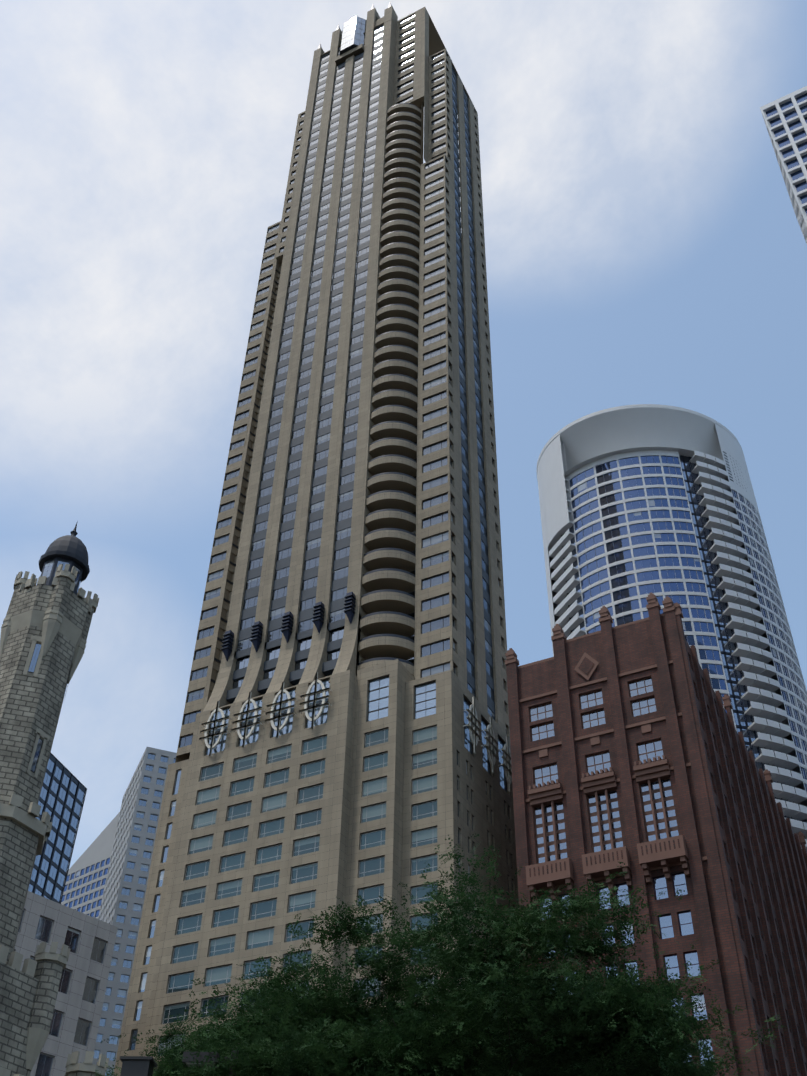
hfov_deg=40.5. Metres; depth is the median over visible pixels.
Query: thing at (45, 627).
water tower
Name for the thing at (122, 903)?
building
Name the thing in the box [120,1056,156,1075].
signal pole box
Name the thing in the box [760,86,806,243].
skyscraper
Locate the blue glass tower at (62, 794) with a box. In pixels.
[28,753,86,903]
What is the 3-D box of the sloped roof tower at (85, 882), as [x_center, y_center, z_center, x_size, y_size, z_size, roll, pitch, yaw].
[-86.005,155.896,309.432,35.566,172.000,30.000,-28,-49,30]
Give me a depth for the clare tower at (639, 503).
214.25 m
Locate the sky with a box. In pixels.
[0,0,806,868]
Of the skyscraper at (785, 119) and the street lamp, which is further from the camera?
the skyscraper at (785, 119)
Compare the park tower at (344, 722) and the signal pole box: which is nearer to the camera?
the signal pole box
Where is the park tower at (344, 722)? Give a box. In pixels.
[114,2,520,1075]
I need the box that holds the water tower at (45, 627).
[0,520,108,1075]
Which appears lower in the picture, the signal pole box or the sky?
the signal pole box
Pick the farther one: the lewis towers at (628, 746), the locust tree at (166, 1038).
the lewis towers at (628, 746)
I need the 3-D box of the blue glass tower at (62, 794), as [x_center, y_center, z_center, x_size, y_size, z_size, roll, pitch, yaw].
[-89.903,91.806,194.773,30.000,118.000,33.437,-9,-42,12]
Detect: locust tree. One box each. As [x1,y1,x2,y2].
[95,1007,246,1075]
[133,833,787,1075]
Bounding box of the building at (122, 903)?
[92,747,176,1075]
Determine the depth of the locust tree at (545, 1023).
24.05 m
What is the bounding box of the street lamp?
[182,1048,238,1075]
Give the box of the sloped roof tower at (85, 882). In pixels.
[60,812,119,918]
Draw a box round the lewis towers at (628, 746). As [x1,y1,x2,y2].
[505,592,806,1075]
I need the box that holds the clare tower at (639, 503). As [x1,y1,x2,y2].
[536,404,806,850]
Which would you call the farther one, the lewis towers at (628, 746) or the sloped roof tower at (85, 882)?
the sloped roof tower at (85, 882)
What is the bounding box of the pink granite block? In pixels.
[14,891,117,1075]

